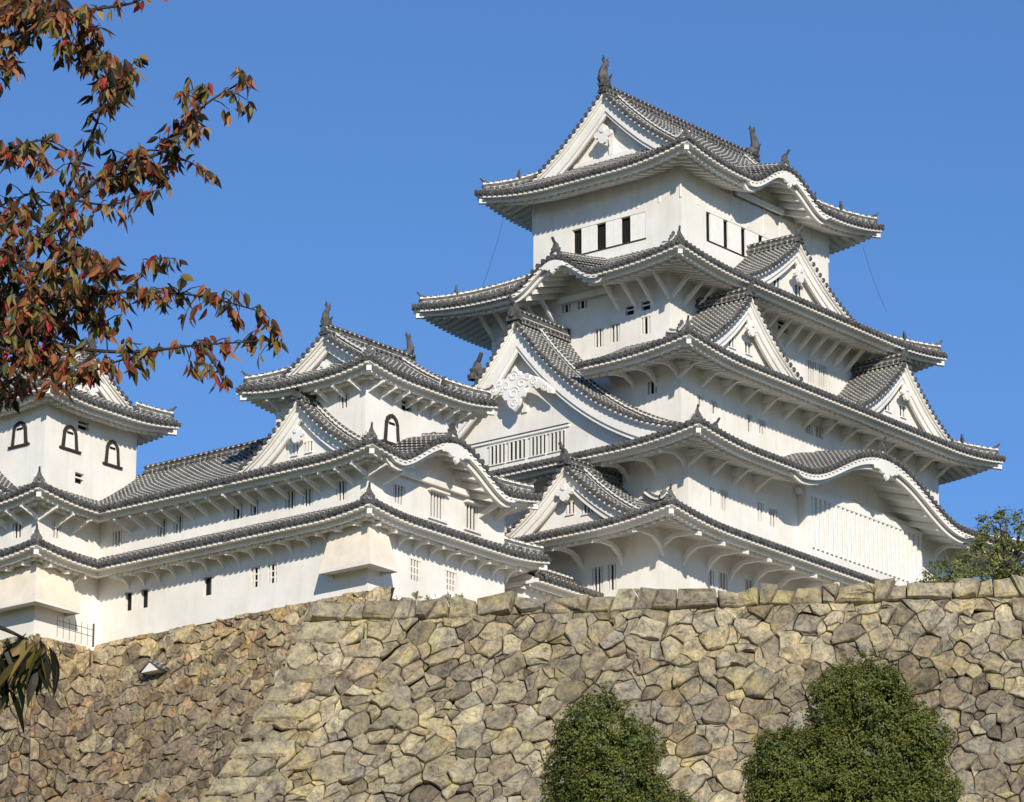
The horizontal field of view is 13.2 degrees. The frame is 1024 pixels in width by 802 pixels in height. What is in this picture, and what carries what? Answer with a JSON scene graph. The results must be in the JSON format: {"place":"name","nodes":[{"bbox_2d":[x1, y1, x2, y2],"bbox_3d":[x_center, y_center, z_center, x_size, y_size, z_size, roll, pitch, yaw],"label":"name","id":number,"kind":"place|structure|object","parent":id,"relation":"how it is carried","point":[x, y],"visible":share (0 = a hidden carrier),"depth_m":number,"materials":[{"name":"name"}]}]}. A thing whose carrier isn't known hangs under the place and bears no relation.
{"place":"outdoors","nodes":[
{"label":"outdoors","id":0,"kind":"place"},
{"bbox_2d":[0,633,97,801],"bbox_3d":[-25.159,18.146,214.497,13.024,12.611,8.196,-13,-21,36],"label":"rubble wall","id":1,"kind":"structure","parent":0,"point":[34,763],"depth_m":211.69,"materials":[{"name":"stone"}]},
{"bbox_2d":[57,616,94,646],"bbox_3d":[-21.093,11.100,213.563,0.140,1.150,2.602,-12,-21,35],"label":"railing","id":2,"kind":"object","parent":1,"relation":"on","point":[92,629],"visible":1,"depth_m":213.90,"materials":[{"name":"metal"}]},
{"bbox_2d":[0,325,180,650],"bbox_3d":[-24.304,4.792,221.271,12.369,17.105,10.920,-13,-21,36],"label":"keep","id":3,"kind":"structure","parent":1,"relation":"on","point":[66,464],"depth_m":217.34,"materials":[{"name":"white paint"}]},
{"bbox_2d":[14,523,22,538],"bbox_3d":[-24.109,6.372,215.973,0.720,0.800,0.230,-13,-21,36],"label":"window","id":4,"kind":"structure","parent":3,"relation":"in","point":[18,529],"depth_m":215.88,"materials":[{"name":"white paint"}]},
{"bbox_2d":[8,421,29,448],"bbox_3d":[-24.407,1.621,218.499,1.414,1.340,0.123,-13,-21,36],"label":"window","id":5,"kind":"structure","parent":3,"relation":"in","point":[19,432],"depth_m":218.53,"materials":[{"name":"white paint"}]},
{"bbox_2d":[52,522,59,538],"bbox_3d":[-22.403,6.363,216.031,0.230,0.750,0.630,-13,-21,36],"label":"window","id":6,"kind":"structure","parent":3,"relation":"in","point":[55,532],"depth_m":215.98,"materials":[{"name":"white paint"}]},
{"bbox_2d":[59,425,80,453],"bbox_3d":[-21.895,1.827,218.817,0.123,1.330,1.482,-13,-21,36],"label":"window","id":7,"kind":"structure","parent":3,"relation":"in","point":[69,437],"depth_m":218.80,"materials":[{"name":"white paint"}]},
{"bbox_2d":[75,474,82,483],"bbox_3d":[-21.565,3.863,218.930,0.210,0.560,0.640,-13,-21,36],"label":"window","id":8,"kind":"structure","parent":3,"relation":"in","point":[78,478],"depth_m":219.06,"materials":[{"name":"black paint"}]},
{"bbox_2d":[78,422,87,429],"bbox_3d":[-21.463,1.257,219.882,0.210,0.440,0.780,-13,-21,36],"label":"window","id":9,"kind":"structure","parent":3,"relation":"in","point":[82,426],"depth_m":219.98,"materials":[{"name":"black paint"}]},
{"bbox_2d":[102,440,122,469],"bbox_3d":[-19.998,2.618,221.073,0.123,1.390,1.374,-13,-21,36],"label":"window","id":10,"kind":"structure","parent":3,"relation":"in","point":[112,454],"depth_m":221.11,"materials":[{"name":"white paint"}]},
{"bbox_2d":[59,586,394,801],"bbox_3d":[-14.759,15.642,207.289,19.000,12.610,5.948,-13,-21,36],"label":"rubble wall","id":11,"kind":"structure","parent":0,"point":[176,731],"depth_m":209.69,"materials":[{"name":"stone"}]},
{"bbox_2d":[139,660,168,674],"bbox_3d":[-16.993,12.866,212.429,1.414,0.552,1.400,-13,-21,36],"label":"gabled niche","id":12,"kind":"object","parent":11,"relation":"attached to","point":[150,667],"visible":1,"depth_m":211.93,"materials":[{"name":"white paint"}]},
{"bbox_2d":[97,437,340,644],"bbox_3d":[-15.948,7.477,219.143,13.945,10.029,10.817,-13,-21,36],"label":"corridor wing","id":13,"kind":"structure","parent":11,"relation":"on","point":[169,558],"depth_m":214.79,"materials":[{"name":"white paint"}]},
{"bbox_2d":[114,530,121,547],"bbox_3d":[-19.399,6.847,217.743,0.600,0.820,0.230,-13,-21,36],"label":"window","id":14,"kind":"structure","parent":13,"relation":"in","point":[117,536],"depth_m":217.68,"materials":[{"name":"white paint"}]},
{"bbox_2d":[128,592,131,610],"bbox_3d":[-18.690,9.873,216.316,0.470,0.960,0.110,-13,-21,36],"label":"window","id":15,"kind":"structure","parent":13,"relation":"in","point":[130,594],"depth_m":216.35,"materials":[{"name":"wood"}]},
{"bbox_2d":[144,589,147,607],"bbox_3d":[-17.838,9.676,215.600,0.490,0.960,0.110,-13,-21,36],"label":"window","id":16,"kind":"structure","parent":13,"relation":"in","point":[146,591],"depth_m":215.72,"materials":[{"name":"wood"}]},
{"bbox_2d":[158,518,166,537],"bbox_3d":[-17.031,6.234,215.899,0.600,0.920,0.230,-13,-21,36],"label":"window","id":17,"kind":"structure","parent":13,"relation":"in","point":[162,531],"depth_m":215.88,"materials":[{"name":"white paint"}]},
{"bbox_2d":[174,515,182,533],"bbox_3d":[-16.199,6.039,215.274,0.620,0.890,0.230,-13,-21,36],"label":"window","id":18,"kind":"structure","parent":13,"relation":"in","point":[178,527],"depth_m":215.25,"materials":[{"name":"white paint"}]},
{"bbox_2d":[206,577,211,595],"bbox_3d":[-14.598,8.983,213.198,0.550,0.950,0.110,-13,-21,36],"label":"window","id":19,"kind":"structure","parent":13,"relation":"in","point":[208,580],"depth_m":213.26,"materials":[{"name":"wood"}]},
{"bbox_2d":[235,504,241,518],"bbox_3d":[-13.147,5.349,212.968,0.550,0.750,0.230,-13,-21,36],"label":"window","id":20,"kind":"structure","parent":13,"relation":"in","point":[238,513],"depth_m":212.95,"materials":[{"name":"white paint"}]},
{"bbox_2d":[221,301,551,612],"bbox_3d":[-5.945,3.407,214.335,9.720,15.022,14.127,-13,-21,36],"label":"keep","id":21,"kind":"structure","parent":11,"relation":"on","point":[364,468],"depth_m":210.58,"materials":[{"name":"white paint"}]},
{"bbox_2d":[252,500,257,515],"bbox_3d":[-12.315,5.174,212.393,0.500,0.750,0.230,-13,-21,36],"label":"window","id":22,"kind":"structure","parent":21,"relation":"in","point":[254,509],"depth_m":212.32,"materials":[{"name":"white paint"}]},
{"bbox_2d":[252,566,259,587],"bbox_3d":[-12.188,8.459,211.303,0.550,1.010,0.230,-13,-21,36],"label":"window","id":23,"kind":"structure","parent":21,"relation":"in","point":[256,571],"depth_m":211.26,"materials":[{"name":"white paint"}]},
{"bbox_2d":[269,564,276,582],"bbox_3d":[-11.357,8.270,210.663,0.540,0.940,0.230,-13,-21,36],"label":"window","id":24,"kind":"structure","parent":21,"relation":"in","point":[273,569],"depth_m":210.62,"materials":[{"name":"white paint"}]},
{"bbox_2d":[286,490,294,509],"bbox_3d":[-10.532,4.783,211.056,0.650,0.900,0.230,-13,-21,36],"label":"window","id":25,"kind":"structure","parent":21,"relation":"in","point":[290,504],"depth_m":210.98,"materials":[{"name":"white paint"}]},
{"bbox_2d":[304,488,312,506],"bbox_3d":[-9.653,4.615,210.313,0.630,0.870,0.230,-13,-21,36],"label":"window","id":26,"kind":"structure","parent":21,"relation":"in","point":[308,496],"depth_m":210.31,"materials":[{"name":"white paint"}]},
{"bbox_2d":[337,480,345,500],"bbox_3d":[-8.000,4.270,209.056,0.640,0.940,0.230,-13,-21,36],"label":"window","id":27,"kind":"structure","parent":21,"relation":"in","point":[341,491],"depth_m":209.08,"materials":[{"name":"white paint"}]},
{"bbox_2d":[340,393,348,408],"bbox_3d":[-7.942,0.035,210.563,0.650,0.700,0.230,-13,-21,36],"label":"window","id":28,"kind":"structure","parent":21,"relation":"in","point":[344,403],"depth_m":210.47,"materials":[{"name":"white paint"}]},
{"bbox_2d":[381,414,399,444],"bbox_3d":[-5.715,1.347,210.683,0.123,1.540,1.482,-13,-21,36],"label":"window","id":29,"kind":"structure","parent":21,"relation":"in","point":[391,427],"depth_m":210.67,"materials":[{"name":"white paint"}]},
{"bbox_2d":[393,484,403,505],"bbox_3d":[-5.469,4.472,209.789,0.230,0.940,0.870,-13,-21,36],"label":"window","id":30,"kind":"structure","parent":21,"relation":"in","point":[398,492],"depth_m":209.80,"materials":[{"name":"white paint"}]},
{"bbox_2d":[402,402,410,410],"bbox_3d":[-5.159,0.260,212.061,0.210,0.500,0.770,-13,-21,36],"label":"window","id":31,"kind":"structure","parent":21,"relation":"in","point":[403,403],"depth_m":212.19,"materials":[{"name":"black paint"}]},
{"bbox_2d":[409,559,419,581],"bbox_3d":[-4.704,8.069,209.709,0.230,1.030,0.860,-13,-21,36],"label":"window","id":32,"kind":"structure","parent":21,"relation":"in","point":[414,567],"depth_m":209.70,"materials":[{"name":"white paint"}]},
{"bbox_2d":[427,487,449,523],"bbox_3d":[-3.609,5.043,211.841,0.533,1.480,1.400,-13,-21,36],"label":"window","id":33,"kind":"structure","parent":21,"relation":"in","point":[435,501],"depth_m":211.86,"materials":[{"name":"white paint"}]},
{"bbox_2d":[445,570,455,591],"bbox_3d":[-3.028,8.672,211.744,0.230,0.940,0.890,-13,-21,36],"label":"window","id":34,"kind":"structure","parent":21,"relation":"in","point":[450,577],"depth_m":211.70,"materials":[{"name":"white paint"}]},
{"bbox_2d":[463,499,483,534],"bbox_3d":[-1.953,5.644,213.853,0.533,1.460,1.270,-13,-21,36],"label":"window","id":35,"kind":"structure","parent":21,"relation":"in","point":[470,512],"depth_m":213.94,"materials":[{"name":"white paint"}]},
{"bbox_2d":[0,0,1023,585],"label":"sky","id":36,"kind":"structure","parent":0,"point":[351,183],"materials":[{"name":"blue"}]},
{"label":"terrace","id":37,"kind":"structure","parent":0,"visible":0},
{"bbox_2d":[914,506,1023,587],"bbox_3d":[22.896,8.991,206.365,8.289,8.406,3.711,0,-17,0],"label":"broadleaf tree","id":38,"kind":"object","parent":37,"relation":"on","point":[1004,564],"visible":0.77,"depth_m":206.53,"materials":[{"name":"green plant"}]},
{"bbox_3d":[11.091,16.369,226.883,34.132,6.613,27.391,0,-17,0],"label":"rubble wall","id":39,"kind":"object","parent":37,"relation":"on","visible":0},
{"bbox_2d":[505,569,603,601],"bbox_3d":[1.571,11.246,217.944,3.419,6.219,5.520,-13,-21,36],"label":"roofed wall","id":40,"kind":"structure","parent":39,"relation":"on","point":[536,584],"depth_m":216.83,"materials":[{"name":"white paint"}]},
{"bbox_2d":[411,55,1023,598],"bbox_3d":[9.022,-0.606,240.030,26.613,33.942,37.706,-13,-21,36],"label":"keep","id":41,"kind":"structure","parent":39,"relation":"on","point":[695,373],"depth_m":230.84,"materials":[{"name":"white paint"}]},
{"bbox_2d":[482,214,504,286],"bbox_3d":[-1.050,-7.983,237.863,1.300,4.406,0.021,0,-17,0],"label":"conductor cable","id":42,"kind":"object","parent":41,"relation":"hanging from","point":[494,250],"visible":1,"depth_m":237.87,"materials":[{"name":"metal"}]},
{"bbox_2d":[564,304,569,312],"bbox_3d":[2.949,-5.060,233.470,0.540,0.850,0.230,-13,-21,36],"label":"window","id":43,"kind":"structure","parent":41,"relation":"in","point":[566,307],"depth_m":233.36,"materials":[{"name":"white paint"}]},
{"bbox_2d":[580,300,586,308],"bbox_3d":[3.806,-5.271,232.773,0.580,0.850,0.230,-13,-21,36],"label":"window","id":44,"kind":"structure","parent":41,"relation":"in","point":[583,304],"depth_m":232.79,"materials":[{"name":"white paint"}]},
{"bbox_2d":[593,566,602,591],"bbox_3d":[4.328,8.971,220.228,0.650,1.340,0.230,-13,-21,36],"label":"window","id":45,"kind":"structure","parent":41,"relation":"in","point":[597,573],"depth_m":220.19,"materials":[{"name":"white paint"}]},
{"bbox_2d":[595,328,602,347],"bbox_3d":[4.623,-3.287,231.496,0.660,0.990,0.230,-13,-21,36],"label":"window","id":46,"kind":"structure","parent":41,"relation":"in","point":[598,334],"depth_m":231.52,"materials":[{"name":"white paint"}]},
{"bbox_2d":[575,212,645,254],"bbox_3d":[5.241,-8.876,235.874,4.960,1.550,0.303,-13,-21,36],"label":"window","id":47,"kind":"structure","parent":41,"relation":"in","point":[617,232],"depth_m":235.77,"materials":[{"name":"white wood"}]},
{"bbox_2d":[610,564,615,589],"bbox_3d":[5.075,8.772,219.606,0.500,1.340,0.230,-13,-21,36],"label":"window","id":48,"kind":"structure","parent":41,"relation":"in","point":[612,567],"depth_m":219.65,"materials":[{"name":"white paint"}]},
{"bbox_2d":[611,323,619,342],"bbox_3d":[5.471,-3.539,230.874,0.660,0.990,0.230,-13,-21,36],"label":"window","id":49,"kind":"structure","parent":41,"relation":"in","point":[615,330],"depth_m":230.93,"materials":[{"name":"white paint"}]},
{"bbox_2d":[626,307,633,314],"bbox_3d":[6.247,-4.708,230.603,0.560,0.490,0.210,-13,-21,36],"label":"window","id":50,"kind":"structure","parent":41,"relation":"in","point":[630,311],"depth_m":230.70,"materials":[{"name":"black paint"}]},
{"bbox_2d":[642,302,649,309],"bbox_3d":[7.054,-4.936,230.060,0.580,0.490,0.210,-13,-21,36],"label":"window","id":51,"kind":"structure","parent":41,"relation":"in","point":[646,306],"depth_m":230.14,"materials":[{"name":"black paint"}]},
{"bbox_2d":[643,316,649,334],"bbox_3d":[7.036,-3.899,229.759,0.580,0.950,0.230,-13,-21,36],"label":"window","id":52,"kind":"structure","parent":41,"relation":"in","point":[646,321],"depth_m":229.75,"materials":[{"name":"white paint"}]},
{"bbox_2d":[649,381,656,393],"bbox_3d":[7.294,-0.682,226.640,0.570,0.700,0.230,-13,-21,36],"label":"window","id":53,"kind":"structure","parent":41,"relation":"in","point":[653,389],"depth_m":226.74,"materials":[{"name":"black paint"}]},
{"bbox_2d":[697,395,701,407],"bbox_3d":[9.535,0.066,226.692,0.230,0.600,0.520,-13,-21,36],"label":"window","id":54,"kind":"structure","parent":41,"relation":"in","point":[699,399],"depth_m":226.63,"materials":[{"name":"white paint"}]},
{"bbox_2d":[708,571,712,585],"bbox_3d":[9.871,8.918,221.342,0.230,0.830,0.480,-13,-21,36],"label":"window","id":55,"kind":"structure","parent":41,"relation":"in","point":[710,571],"depth_m":221.27,"materials":[{"name":"white paint"}]},
{"bbox_2d":[709,487,712,506],"bbox_3d":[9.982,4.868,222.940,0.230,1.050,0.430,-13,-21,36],"label":"window","id":56,"kind":"structure","parent":41,"relation":"in","point":[711,505],"depth_m":222.92,"materials":[{"name":"white paint"}]},
{"bbox_2d":[711,400,715,414],"bbox_3d":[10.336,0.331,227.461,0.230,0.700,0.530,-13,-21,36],"label":"window","id":57,"kind":"structure","parent":41,"relation":"in","point":[713,404],"depth_m":227.51,"materials":[{"name":"white paint"}]},
{"bbox_2d":[719,572,725,589],"bbox_3d":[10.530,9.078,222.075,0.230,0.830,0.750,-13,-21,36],"label":"window","id":58,"kind":"structure","parent":41,"relation":"in","point":[722,578],"depth_m":222.08,"materials":[{"name":"white paint"}]},
{"bbox_2d":[720,490,726,511],"bbox_3d":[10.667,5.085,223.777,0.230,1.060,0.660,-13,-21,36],"label":"window","id":59,"kind":"structure","parent":41,"relation":"in","point":[721,492],"depth_m":223.77,"materials":[{"name":"white paint"}]},
{"bbox_2d":[706,213,768,256],"bbox_3d":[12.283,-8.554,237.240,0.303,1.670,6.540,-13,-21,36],"label":"window","id":60,"kind":"structure","parent":41,"relation":"in","point":[729,236],"depth_m":236.46,"materials":[{"name":"white wood"}]},
{"bbox_2d":[746,414,750,431],"bbox_3d":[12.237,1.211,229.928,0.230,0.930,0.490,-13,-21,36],"label":"window","id":61,"kind":"structure","parent":41,"relation":"in","point":[746,414],"depth_m":229.86,"materials":[{"name":"white paint"}]},
{"bbox_2d":[745,579,751,589],"bbox_3d":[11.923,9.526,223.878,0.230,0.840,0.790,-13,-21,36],"label":"window","id":62,"kind":"structure","parent":41,"relation":"in","point":[747,583],"depth_m":223.79,"materials":[{"name":"white paint"}]},
{"bbox_2d":[757,502,762,522],"bbox_3d":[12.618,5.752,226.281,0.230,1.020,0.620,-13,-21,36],"label":"window","id":63,"kind":"structure","parent":41,"relation":"in","point":[759,507],"depth_m":226.24,"materials":[{"name":"white paint"}]},
{"bbox_2d":[758,419,764,434],"bbox_3d":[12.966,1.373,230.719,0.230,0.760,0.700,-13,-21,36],"label":"window","id":64,"kind":"structure","parent":41,"relation":"in","point":[761,429],"depth_m":230.76,"materials":[{"name":"white paint"}]},
{"bbox_2d":[769,508,775,527],"bbox_3d":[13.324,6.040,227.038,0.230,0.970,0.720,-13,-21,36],"label":"window","id":65,"kind":"structure","parent":41,"relation":"in","point":[771,511],"depth_m":227.07,"materials":[{"name":"white paint"}]},
{"bbox_2d":[778,321,787,332],"bbox_3d":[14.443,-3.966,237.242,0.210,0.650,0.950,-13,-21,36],"label":"window","id":66,"kind":"structure","parent":41,"relation":"in","point":[780,324],"depth_m":237.27,"materials":[{"name":"black paint"}]},
{"bbox_2d":[805,422,811,434],"bbox_3d":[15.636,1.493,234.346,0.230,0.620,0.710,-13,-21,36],"label":"window","id":67,"kind":"structure","parent":41,"relation":"in","point":[808,429],"depth_m":234.33,"materials":[{"name":"white paint"}]},
{"bbox_2d":[807,360,814,383],"bbox_3d":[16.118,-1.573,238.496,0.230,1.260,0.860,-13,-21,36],"label":"window","id":68,"kind":"structure","parent":41,"relation":"in","point":[810,365],"depth_m":238.61,"materials":[{"name":"white paint"}]},
{"bbox_2d":[815,426,821,438],"bbox_3d":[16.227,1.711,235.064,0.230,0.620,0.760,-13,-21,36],"label":"window","id":69,"kind":"structure","parent":41,"relation":"in","point":[817,434],"depth_m":235.02,"materials":[{"name":"white paint"}]},
{"bbox_2d":[817,363,825,387],"bbox_3d":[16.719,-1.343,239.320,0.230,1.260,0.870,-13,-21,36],"label":"window","id":70,"kind":"structure","parent":41,"relation":"in","point":[820,368],"depth_m":239.31,"materials":[{"name":"white paint"}]},
{"label":"ground","id":71,"kind":"structure","parent":0,"visible":0},
{"bbox_2d":[0,0,288,735],"bbox_3d":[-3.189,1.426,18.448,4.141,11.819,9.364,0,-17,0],"label":"cherry tree","id":72,"kind":"object","parent":71,"relation":"on","point":[23,661],"visible":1,"depth_m":22.58,"materials":[{"name":"red plant"}]},
{"bbox_3d":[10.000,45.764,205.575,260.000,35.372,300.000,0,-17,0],"label":"hill","id":73,"kind":"structure","parent":0,"visible":0},
{"bbox_2d":[200,574,1023,801],"bbox_3d":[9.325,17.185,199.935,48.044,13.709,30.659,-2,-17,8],"label":"stone rampart","id":74,"kind":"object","parent":73,"relation":"on","point":[459,699],"visible":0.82,"depth_m":190.98,"materials":[{"name":"beige stone"}]},
{"bbox_2d":[359,579,955,603],"bbox_3d":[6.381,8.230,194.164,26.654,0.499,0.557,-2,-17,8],"label":"dry grass","id":75,"kind":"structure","parent":74,"relation":"on","point":[414,594],"depth_m":195.71,"materials":[{"name":"beige plant"}]},
{"bbox_2d":[538,681,699,801],"bbox_3d":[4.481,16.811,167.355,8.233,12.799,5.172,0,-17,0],"label":"evergreen tree","id":76,"kind":"object","parent":73,"relation":"on","point":[601,760],"visible":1,"depth_m":167.30,"materials":[{"name":"green plant"}]},
{"bbox_2d":[739,646,967,801],"bbox_3d":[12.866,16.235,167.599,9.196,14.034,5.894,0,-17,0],"label":"evergreen tree","id":77,"kind":"object","parent":73,"relation":"on","point":[885,742],"visible":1,"depth_m":167.26,"materials":[{"name":"green plant"}]}
]}

